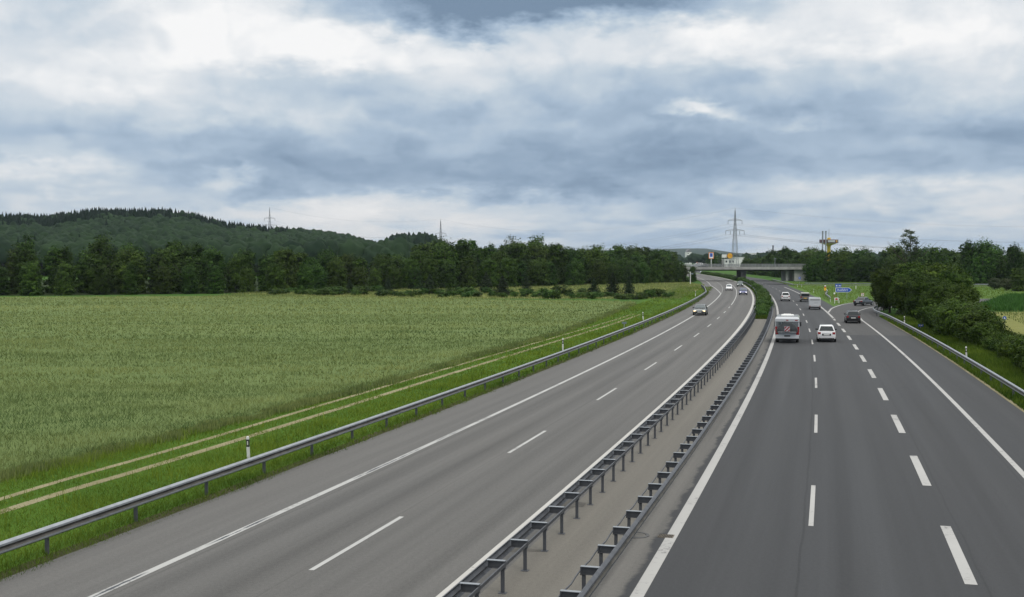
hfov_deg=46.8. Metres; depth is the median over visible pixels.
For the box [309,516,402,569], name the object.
lane dash
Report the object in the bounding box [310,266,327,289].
broadleaf tree
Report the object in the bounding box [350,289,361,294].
shrub
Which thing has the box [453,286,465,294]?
shrub
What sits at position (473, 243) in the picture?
broadleaf tree
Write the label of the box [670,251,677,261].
broadleaf tree
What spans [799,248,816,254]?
broadleaf tree
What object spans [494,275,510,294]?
spruce tree
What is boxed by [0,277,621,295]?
wood floor
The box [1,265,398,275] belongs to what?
hill
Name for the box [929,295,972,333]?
bush
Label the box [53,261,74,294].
broadleaf tree
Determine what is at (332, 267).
broadleaf tree
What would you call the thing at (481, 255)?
broadleaf tree
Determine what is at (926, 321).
bush
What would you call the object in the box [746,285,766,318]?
weeds
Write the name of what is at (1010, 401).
gravel edge
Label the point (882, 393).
exit dash
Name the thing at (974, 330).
bush
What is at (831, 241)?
lookout tower
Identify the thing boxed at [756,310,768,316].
shrub
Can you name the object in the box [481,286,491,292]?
shrub
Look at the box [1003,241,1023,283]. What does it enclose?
broadleaf tree
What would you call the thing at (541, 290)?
shrub
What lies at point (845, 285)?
connecting road
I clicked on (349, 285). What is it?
spruce tree
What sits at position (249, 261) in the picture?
broadleaf tree
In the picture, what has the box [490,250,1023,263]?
forest
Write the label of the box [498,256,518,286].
broadleaf tree
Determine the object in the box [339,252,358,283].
broadleaf tree
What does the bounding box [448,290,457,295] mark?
shrub
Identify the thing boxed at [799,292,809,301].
van
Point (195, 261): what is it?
broadleaf tree
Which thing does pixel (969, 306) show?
bush
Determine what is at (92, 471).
farm path
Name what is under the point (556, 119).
sky
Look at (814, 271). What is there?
broadleaf tree
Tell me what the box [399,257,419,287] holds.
broadleaf tree
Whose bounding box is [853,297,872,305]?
car
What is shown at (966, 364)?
wood floor
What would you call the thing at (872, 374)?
exit dash
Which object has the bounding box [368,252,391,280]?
broadleaf tree
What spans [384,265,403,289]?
broadleaf tree
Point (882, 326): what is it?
slip road
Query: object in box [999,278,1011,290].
bush
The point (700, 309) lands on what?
car
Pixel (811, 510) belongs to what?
lane dash
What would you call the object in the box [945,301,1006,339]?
bush
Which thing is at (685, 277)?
broadleaf tree
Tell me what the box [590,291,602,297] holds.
shrub
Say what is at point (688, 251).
building
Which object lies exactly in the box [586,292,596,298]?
shrub
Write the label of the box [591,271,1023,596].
carriageway
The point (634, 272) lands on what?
broadleaf tree
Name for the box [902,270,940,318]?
broadleaf tree
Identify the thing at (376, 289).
shrub
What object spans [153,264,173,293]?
broadleaf tree
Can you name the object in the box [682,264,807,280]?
road bridge
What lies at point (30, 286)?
broadleaf tree
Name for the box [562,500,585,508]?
stain
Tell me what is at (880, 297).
broadleaf tree
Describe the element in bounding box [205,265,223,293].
broadleaf tree
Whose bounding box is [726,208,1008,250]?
power line
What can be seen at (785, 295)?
car
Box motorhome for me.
[775,314,800,341]
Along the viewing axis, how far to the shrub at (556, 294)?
229.11 m
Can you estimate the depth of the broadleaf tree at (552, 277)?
341.53 m
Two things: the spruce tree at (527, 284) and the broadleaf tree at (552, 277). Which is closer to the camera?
the spruce tree at (527, 284)
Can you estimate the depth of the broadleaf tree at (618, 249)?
398.71 m
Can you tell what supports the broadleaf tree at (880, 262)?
on the wood floor
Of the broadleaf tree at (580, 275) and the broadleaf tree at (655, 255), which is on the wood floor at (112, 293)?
the broadleaf tree at (655, 255)
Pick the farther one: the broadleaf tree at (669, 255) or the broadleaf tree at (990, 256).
the broadleaf tree at (669, 255)
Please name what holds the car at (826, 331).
on the carriageway at (882, 514)
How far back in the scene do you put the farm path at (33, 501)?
47.64 m
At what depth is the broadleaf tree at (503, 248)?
353.48 m
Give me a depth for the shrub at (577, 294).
234.69 m
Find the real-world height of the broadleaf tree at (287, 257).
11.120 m
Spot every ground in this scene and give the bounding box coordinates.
[0,262,1023,335]
[0,289,703,571]
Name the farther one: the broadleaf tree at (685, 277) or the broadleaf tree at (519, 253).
the broadleaf tree at (685, 277)
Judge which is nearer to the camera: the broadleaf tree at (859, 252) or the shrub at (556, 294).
the shrub at (556, 294)
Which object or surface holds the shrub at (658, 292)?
on the dry meadow at (507, 287)
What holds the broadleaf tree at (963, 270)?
on the wood floor at (966, 364)
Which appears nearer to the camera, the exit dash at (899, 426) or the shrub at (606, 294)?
the exit dash at (899, 426)
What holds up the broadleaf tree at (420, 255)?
on the wood floor at (112, 293)
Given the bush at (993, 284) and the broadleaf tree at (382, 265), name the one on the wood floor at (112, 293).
the broadleaf tree at (382, 265)
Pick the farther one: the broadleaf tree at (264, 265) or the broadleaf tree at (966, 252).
the broadleaf tree at (966, 252)
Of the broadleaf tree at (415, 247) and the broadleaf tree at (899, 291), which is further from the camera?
the broadleaf tree at (415, 247)
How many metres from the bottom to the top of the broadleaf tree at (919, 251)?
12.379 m
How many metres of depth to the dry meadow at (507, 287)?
274.58 m
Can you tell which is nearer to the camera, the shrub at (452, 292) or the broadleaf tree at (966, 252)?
the shrub at (452, 292)
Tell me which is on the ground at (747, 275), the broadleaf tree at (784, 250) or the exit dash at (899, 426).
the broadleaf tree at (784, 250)
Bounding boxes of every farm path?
[0,315,628,500]
[1,316,634,513]
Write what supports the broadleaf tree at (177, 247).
on the wood floor at (112, 293)
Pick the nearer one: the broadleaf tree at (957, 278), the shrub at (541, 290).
the broadleaf tree at (957, 278)
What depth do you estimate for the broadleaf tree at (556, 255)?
353.49 m
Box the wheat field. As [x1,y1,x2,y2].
[0,296,634,473]
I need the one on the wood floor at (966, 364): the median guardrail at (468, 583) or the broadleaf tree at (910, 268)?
the broadleaf tree at (910, 268)
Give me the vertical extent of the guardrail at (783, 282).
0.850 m
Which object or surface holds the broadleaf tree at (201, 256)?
on the wood floor at (112, 293)
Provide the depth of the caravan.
179.32 m
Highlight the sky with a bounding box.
[0,0,1023,253]
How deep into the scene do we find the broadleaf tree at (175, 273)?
277.16 m
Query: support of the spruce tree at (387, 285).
on the dry meadow at (507, 287)
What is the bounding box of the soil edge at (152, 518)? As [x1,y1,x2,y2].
[0,292,708,578]
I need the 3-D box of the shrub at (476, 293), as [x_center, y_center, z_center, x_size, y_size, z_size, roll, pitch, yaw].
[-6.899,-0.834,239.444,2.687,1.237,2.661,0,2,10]
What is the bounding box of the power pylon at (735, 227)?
[726,210,743,266]
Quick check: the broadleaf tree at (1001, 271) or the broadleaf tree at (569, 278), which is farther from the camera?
the broadleaf tree at (1001, 271)
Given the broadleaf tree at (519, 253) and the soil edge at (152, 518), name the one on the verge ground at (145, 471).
the soil edge at (152, 518)
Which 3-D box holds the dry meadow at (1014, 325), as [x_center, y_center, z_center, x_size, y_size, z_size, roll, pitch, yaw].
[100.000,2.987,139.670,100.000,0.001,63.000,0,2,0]
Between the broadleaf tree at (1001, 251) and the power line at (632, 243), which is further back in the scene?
the power line at (632, 243)
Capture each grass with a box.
[779,282,1023,304]
[879,313,1023,409]
[996,310,1023,322]
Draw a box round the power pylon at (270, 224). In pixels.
[264,207,276,227]
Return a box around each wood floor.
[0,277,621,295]
[895,310,1022,407]
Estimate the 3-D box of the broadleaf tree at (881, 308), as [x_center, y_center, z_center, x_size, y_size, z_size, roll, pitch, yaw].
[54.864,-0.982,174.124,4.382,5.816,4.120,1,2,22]
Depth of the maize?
191.71 m
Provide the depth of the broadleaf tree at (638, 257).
390.40 m
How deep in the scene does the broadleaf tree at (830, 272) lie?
406.51 m
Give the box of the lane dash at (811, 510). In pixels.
[808,485,815,525]
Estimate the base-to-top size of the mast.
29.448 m
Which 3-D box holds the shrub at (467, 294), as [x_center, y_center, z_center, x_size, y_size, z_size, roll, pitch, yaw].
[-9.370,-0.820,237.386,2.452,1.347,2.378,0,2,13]
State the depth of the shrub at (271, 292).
255.99 m
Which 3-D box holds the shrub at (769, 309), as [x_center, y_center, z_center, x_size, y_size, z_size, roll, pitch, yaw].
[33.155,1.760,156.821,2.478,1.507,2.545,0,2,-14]
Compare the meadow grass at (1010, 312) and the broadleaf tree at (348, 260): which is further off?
the broadleaf tree at (348, 260)
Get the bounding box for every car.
[691,263,702,266]
[693,304,707,314]
[725,284,732,289]
[739,288,747,294]
[780,292,789,300]
[815,324,836,341]
[844,310,860,322]
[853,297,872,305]
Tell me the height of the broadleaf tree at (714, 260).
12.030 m
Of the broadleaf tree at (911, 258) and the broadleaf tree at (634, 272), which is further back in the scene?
the broadleaf tree at (911, 258)
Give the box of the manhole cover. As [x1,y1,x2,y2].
[623,532,648,537]
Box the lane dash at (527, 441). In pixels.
[507,431,545,452]
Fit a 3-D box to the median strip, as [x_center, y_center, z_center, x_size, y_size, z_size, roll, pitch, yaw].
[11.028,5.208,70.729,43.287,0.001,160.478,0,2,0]
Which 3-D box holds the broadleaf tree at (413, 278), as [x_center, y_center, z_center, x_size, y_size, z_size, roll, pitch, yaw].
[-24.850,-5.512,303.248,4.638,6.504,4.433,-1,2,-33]
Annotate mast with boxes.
[825,231,826,251]
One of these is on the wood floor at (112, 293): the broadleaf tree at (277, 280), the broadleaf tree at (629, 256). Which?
the broadleaf tree at (629, 256)
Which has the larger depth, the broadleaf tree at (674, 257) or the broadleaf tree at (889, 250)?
the broadleaf tree at (674, 257)
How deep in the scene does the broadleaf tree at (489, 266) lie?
322.18 m
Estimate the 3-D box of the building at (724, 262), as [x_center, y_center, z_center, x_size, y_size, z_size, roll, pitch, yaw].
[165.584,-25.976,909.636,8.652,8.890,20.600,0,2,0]
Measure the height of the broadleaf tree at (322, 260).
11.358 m
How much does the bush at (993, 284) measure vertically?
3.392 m
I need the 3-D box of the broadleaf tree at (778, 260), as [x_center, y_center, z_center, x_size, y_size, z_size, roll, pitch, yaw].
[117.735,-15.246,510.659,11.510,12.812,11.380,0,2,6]
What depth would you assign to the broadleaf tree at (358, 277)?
290.80 m
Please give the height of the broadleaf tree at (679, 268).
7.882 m
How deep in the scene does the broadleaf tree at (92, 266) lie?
262.82 m
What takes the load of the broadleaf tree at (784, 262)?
on the ground at (747, 275)
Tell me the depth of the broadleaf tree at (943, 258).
377.51 m
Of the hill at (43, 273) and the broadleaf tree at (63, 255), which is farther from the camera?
the hill at (43, 273)
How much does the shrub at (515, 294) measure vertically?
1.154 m
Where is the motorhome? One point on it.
(787, 326)
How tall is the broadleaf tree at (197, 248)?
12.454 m
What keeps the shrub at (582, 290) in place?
on the dry meadow at (507, 287)
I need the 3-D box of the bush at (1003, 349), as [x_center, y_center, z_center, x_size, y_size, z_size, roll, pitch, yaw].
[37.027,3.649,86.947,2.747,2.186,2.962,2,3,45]
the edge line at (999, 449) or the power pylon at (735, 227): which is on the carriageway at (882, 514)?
the edge line at (999, 449)
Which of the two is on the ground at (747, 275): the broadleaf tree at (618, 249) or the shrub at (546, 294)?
the shrub at (546, 294)
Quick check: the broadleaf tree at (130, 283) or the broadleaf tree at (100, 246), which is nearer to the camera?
the broadleaf tree at (130, 283)
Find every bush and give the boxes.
[911,297,943,329]
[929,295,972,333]
[929,296,964,327]
[929,300,969,336]
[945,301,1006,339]
[946,299,1005,338]
[952,308,1013,344]
[966,320,1001,347]
[980,329,1005,348]
[983,333,1006,352]
[987,277,1001,289]
[994,334,1017,355]
[995,334,1022,359]
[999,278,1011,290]
[1002,328,1016,335]
[1008,336,1023,365]
[1008,340,1023,367]
[1016,356,1023,373]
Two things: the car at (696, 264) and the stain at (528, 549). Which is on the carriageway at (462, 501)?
the stain at (528, 549)
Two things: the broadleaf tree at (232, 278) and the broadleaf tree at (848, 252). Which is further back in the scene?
the broadleaf tree at (848, 252)
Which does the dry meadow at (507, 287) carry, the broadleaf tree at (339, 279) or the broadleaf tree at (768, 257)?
the broadleaf tree at (339, 279)
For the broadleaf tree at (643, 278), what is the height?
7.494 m
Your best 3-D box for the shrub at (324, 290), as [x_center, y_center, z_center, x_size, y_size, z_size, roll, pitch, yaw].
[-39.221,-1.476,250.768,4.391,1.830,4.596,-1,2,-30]
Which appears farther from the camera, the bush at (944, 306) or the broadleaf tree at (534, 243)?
the broadleaf tree at (534, 243)
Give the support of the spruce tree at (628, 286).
on the dry meadow at (507, 287)
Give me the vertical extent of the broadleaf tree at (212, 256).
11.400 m
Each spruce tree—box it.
[346,279,353,292]
[383,278,394,291]
[424,273,436,293]
[479,271,494,291]
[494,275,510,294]
[519,277,531,292]
[588,278,599,292]
[603,272,622,293]
[622,276,636,293]
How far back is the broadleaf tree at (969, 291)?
129.30 m
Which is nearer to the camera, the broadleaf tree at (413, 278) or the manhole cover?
the manhole cover
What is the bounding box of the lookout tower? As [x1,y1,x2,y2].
[819,238,838,251]
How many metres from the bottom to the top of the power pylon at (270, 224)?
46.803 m
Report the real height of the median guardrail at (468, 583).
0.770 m
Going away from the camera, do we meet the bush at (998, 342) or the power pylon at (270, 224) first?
the bush at (998, 342)
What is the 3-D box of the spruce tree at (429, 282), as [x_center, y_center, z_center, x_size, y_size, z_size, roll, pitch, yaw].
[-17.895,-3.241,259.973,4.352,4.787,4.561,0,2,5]
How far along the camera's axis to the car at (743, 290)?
254.33 m
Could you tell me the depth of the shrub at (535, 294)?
238.69 m
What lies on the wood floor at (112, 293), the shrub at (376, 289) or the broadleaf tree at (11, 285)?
the broadleaf tree at (11, 285)
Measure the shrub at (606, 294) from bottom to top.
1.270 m
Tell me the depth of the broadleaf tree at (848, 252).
424.62 m
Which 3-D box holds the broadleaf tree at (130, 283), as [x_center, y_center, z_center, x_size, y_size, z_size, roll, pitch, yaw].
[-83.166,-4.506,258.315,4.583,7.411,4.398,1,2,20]
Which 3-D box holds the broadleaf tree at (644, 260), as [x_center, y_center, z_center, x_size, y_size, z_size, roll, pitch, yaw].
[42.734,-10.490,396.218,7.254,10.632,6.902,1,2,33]
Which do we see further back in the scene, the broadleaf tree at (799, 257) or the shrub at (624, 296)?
the broadleaf tree at (799, 257)
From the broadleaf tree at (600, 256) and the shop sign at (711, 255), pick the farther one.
the shop sign at (711, 255)
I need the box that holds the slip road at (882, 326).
[826,299,987,335]
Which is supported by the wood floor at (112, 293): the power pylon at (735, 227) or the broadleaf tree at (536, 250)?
the broadleaf tree at (536, 250)
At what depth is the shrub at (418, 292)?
250.11 m
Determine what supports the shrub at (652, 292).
on the dry meadow at (507, 287)
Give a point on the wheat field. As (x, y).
(214, 370)
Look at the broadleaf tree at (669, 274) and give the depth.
391.85 m
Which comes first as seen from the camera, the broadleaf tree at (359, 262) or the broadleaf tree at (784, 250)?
the broadleaf tree at (359, 262)
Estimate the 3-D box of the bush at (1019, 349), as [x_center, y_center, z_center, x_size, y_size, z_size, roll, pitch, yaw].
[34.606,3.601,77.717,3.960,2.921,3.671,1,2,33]
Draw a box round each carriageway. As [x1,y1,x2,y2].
[0,272,755,596]
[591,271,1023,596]
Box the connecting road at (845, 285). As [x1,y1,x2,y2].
[781,284,869,285]
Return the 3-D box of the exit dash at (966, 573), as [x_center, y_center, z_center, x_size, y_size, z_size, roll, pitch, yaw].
[11.422,6.513,30.349,0.281,0.001,6.233,0,2,15]
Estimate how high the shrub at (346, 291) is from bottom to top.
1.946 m
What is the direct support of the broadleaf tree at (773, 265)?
on the ground at (747, 275)
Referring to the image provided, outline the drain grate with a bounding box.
[658,534,673,537]
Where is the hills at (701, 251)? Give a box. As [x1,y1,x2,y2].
[600,248,800,257]
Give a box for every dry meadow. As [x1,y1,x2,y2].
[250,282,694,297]
[992,312,1023,333]
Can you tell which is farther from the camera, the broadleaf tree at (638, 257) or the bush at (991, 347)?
the broadleaf tree at (638, 257)
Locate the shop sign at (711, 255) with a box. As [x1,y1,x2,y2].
[709,252,713,266]
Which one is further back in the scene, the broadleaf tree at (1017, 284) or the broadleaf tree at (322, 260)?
the broadleaf tree at (322, 260)
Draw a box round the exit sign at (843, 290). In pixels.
[835,288,850,291]
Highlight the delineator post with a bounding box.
[246,436,249,457]
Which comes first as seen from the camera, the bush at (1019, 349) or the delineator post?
the delineator post
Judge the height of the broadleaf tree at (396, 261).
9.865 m
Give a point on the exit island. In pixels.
(852, 295)
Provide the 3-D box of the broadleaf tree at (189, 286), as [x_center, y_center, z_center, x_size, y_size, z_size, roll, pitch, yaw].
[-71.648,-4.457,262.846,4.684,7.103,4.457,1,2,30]
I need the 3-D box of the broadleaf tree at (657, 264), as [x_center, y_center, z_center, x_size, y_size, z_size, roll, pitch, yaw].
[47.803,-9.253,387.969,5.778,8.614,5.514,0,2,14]
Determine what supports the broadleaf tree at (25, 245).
on the wood floor at (112, 293)
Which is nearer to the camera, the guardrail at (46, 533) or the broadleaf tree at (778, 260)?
the guardrail at (46, 533)
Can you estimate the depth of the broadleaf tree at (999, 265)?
359.17 m
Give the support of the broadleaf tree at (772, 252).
on the ground at (747, 275)
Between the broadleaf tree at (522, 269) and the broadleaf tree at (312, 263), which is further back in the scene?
the broadleaf tree at (522, 269)
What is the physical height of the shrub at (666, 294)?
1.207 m
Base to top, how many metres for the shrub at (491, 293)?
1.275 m
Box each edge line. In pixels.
[88,278,720,596]
[436,274,753,596]
[630,294,778,596]
[863,321,1023,477]
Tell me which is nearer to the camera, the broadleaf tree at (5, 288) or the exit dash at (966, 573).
the exit dash at (966, 573)
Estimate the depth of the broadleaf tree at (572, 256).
359.31 m
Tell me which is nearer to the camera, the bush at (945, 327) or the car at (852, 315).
the bush at (945, 327)
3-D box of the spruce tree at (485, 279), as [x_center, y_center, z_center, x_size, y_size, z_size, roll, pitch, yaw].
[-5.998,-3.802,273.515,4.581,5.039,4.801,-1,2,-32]
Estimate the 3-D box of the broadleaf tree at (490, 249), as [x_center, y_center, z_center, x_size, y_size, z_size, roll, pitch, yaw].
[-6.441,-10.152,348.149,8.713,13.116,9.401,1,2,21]
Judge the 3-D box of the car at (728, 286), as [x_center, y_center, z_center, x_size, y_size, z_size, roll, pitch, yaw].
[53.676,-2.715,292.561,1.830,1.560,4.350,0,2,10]
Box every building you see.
[685,249,691,264]
[721,259,734,266]
[732,257,743,266]
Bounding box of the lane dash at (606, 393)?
[597,388,616,399]
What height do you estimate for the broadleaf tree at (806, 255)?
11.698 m
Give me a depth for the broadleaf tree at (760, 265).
573.60 m
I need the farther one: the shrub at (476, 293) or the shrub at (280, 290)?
the shrub at (280, 290)
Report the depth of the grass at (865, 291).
289.70 m
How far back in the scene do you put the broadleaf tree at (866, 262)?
403.50 m
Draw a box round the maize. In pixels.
[981,292,1023,311]
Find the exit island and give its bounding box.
[782,282,1023,305]
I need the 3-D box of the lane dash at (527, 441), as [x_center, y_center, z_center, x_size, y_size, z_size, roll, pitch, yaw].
[0.670,5.907,48.990,0.141,0.001,6.194,0,2,15]
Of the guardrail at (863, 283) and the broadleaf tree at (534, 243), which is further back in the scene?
the broadleaf tree at (534, 243)
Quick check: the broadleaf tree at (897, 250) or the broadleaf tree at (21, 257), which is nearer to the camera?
the broadleaf tree at (21, 257)
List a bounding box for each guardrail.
[0,284,706,554]
[442,280,757,596]
[558,299,772,596]
[772,279,793,286]
[805,282,988,284]
[873,306,1023,395]
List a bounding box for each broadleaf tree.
[0,266,12,294]
[5,242,42,292]
[7,247,43,293]
[17,233,42,288]
[17,259,44,295]
[41,245,61,292]
[48,244,78,293]
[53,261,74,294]
[73,247,105,292]
[84,232,117,292]
[84,252,113,293]
[92,264,112,294]
[110,244,149,293]
[115,239,149,291]
[121,261,140,294]
[145,254,173,292]
[149,245,181,291]
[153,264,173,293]
[165,240,185,290]
[174,240,203,290]
[175,250,204,292]
[180,263,199,293]
[197,246,226,290]
[201,245,227,291]
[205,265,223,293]
[224,254,245,291]
[231,247,258,290]
[237,266,256,292]
[256,253,274,291]
[265,262,286,290]
[272,247,301,289]
[286,251,308,289]
[296,264,314,289]
[302,256,322,290]
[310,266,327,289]
[315,246,337,287]
[326,256,346,287]
[334,266,347,286]
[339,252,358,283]
[350,266,368,287]
[351,256,374,284]
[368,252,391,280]
[368,268,382,288]
[370,253,392,287]
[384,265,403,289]
[391,253,406,285]
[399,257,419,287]
[407,266,422,289]
[409,241,434,261]
[410,247,437,282]
[429,235,450,258]
[430,240,462,287]
[439,261,457,288]
[450,238,478,286]
[457,239,480,266]
[472,245,489,286]
[481,258,501,286]
[483,243,498,257]
[496,243,508,258]
[498,234,520,250]
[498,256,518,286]
[506,241,532,283]
[507,241,530,252]
[515,261,530,286]
[525,233,548,246]
[525,237,546,252]
[526,255,550,285]
[527,243,552,274]
[543,260,557,285]
[545,242,568,284]
[560,248,583,282]
[563,263,575,285]
[571,260,585,284]
[574,248,588,283]
[578,244,599,283]
[588,247,611,280]
[589,242,610,252]
[591,261,607,284]
[596,259,607,283]
[604,250,618,275]
[606,262,621,283]
[608,246,626,261]
[611,242,631,261]
[623,259,640,283]
[627,243,638,256]
[630,252,645,274]
[632,252,646,264]
[634,246,651,258]
[638,262,650,283]
[645,248,665,276]
[650,258,665,282]
[658,250,673,262]
[663,260,675,282]
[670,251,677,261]
[673,261,683,281]
[682,264,689,281]
[687,266,696,281]
[706,255,717,266]
[751,257,759,274]
[757,255,766,275]
[763,253,774,275]
[767,249,776,256]
[768,259,774,276]
[771,250,796,277]
[775,245,792,276]
[781,257,792,266]
[787,253,805,266]
[798,251,813,263]
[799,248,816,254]
[802,254,824,281]
[803,246,818,252]
[810,250,828,280]
[824,248,848,281]
[825,259,838,281]
[835,246,855,264]
[842,255,857,281]
[852,246,875,281]
[853,251,878,281]
[869,262,906,312]
[870,274,886,310]
[876,251,890,276]
[880,242,904,258]
[884,260,927,300]
[887,229,938,263]
[888,275,914,315]
[891,246,906,265]
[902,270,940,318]
[906,251,919,263]
[909,248,924,256]
[916,278,963,318]
[919,260,959,282]
[922,245,934,256]
[927,247,946,263]
[930,253,954,265]
[936,261,970,275]
[937,269,979,301]
[937,292,968,307]
[939,249,959,267]
[953,282,983,302]
[958,240,975,283]
[966,236,1000,283]
[976,242,998,279]
[990,242,1005,260]
[993,256,1004,279]
[995,259,1021,282]
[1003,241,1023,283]
[1009,267,1023,290]
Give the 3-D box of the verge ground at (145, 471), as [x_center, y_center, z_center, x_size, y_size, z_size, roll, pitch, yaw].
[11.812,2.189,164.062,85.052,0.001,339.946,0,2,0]
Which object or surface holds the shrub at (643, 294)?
on the ground at (747, 275)
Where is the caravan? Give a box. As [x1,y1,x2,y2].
[808,297,820,308]
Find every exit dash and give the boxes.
[867,369,875,377]
[878,388,887,399]
[891,415,905,432]
[910,456,930,485]
[941,526,977,584]
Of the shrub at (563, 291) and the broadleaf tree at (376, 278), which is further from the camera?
the broadleaf tree at (376, 278)
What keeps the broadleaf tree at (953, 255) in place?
on the wood floor
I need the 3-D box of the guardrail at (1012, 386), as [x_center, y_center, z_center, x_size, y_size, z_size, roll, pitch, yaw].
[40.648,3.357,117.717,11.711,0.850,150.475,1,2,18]
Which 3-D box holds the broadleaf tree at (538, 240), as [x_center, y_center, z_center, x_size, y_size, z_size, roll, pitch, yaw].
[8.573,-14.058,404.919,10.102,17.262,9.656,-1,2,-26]
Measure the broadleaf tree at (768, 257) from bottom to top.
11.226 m
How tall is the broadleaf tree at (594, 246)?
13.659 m
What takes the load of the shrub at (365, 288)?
on the dry meadow at (507, 287)
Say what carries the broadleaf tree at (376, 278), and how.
on the dry meadow at (507, 287)
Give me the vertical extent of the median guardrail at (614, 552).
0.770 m
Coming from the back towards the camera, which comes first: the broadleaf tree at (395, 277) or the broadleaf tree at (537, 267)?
the broadleaf tree at (537, 267)
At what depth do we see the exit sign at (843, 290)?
232.04 m
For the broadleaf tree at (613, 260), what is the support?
on the wood floor at (112, 293)
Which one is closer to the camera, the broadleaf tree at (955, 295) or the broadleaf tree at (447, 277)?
the broadleaf tree at (955, 295)
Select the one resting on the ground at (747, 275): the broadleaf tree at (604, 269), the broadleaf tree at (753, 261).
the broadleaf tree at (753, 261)
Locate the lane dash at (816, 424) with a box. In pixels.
[814,415,817,432]
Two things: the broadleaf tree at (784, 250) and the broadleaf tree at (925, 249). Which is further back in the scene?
the broadleaf tree at (784, 250)
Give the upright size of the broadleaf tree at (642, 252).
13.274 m
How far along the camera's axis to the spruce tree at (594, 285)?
253.29 m
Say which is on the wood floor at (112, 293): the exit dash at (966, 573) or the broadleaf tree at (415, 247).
the broadleaf tree at (415, 247)
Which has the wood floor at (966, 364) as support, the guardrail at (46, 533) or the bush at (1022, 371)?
the bush at (1022, 371)
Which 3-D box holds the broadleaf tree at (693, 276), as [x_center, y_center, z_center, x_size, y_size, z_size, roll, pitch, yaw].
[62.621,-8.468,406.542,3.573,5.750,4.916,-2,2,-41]
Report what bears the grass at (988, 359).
on the verge ground
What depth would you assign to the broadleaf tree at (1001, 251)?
382.06 m
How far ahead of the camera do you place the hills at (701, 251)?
5018.82 m
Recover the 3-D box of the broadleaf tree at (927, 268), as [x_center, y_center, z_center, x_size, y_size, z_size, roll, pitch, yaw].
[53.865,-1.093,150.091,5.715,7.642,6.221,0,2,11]
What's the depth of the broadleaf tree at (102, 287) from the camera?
256.21 m
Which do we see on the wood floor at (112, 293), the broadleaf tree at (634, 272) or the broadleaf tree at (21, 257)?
the broadleaf tree at (21, 257)
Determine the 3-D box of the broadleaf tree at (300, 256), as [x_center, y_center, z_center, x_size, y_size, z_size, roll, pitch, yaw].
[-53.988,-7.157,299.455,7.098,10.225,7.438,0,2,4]
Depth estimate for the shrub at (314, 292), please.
251.29 m
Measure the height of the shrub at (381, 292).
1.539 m
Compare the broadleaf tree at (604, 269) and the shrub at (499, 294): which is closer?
the shrub at (499, 294)
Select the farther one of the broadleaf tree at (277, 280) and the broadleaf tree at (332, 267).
the broadleaf tree at (332, 267)
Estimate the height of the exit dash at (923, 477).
0.001 m
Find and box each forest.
[0,207,422,270]
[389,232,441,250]
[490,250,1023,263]
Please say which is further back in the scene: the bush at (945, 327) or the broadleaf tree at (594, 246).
the broadleaf tree at (594, 246)
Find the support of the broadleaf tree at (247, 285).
on the wood floor at (112, 293)
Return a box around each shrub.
[267,289,281,294]
[273,288,285,293]
[308,288,322,294]
[318,288,337,294]
[328,286,344,294]
[336,286,349,293]
[350,285,371,294]
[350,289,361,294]
[369,285,384,291]
[374,289,387,295]
[396,291,407,295]
[407,292,414,296]
[412,289,424,294]
[437,290,449,296]
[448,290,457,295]
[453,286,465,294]
[460,291,470,297]
[464,285,478,294]
[472,291,482,296]
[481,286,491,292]
[487,291,495,296]
[495,292,508,296]
[510,292,518,296]
[520,291,529,296]
[530,291,541,296]
[535,287,547,295]
[540,289,554,298]
[550,284,573,294]
[551,291,560,298]
[574,288,589,294]
[574,292,585,297]
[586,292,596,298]
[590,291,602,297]
[601,291,609,296]
[618,294,631,299]
[632,294,642,299]
[636,292,648,298]
[645,288,663,296]
[645,289,656,297]
[662,292,671,296]
[753,300,775,308]
[754,306,770,311]
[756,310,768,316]
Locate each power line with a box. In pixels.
[445,208,740,248]
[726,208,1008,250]
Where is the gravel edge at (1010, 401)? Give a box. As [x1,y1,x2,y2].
[889,322,1023,411]
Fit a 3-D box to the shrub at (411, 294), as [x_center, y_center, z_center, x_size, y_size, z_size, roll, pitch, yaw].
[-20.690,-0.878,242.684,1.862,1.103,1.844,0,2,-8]
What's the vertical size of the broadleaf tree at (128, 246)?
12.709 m
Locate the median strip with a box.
[479,319,766,596]
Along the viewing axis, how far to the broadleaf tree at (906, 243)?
393.78 m
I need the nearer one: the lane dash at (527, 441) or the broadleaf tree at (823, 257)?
the lane dash at (527, 441)
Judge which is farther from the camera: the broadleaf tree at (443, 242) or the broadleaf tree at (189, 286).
the broadleaf tree at (443, 242)
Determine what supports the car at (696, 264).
on the road bridge
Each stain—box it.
[511,548,540,551]
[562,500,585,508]
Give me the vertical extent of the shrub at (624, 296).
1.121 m
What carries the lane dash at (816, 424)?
on the carriageway at (882, 514)

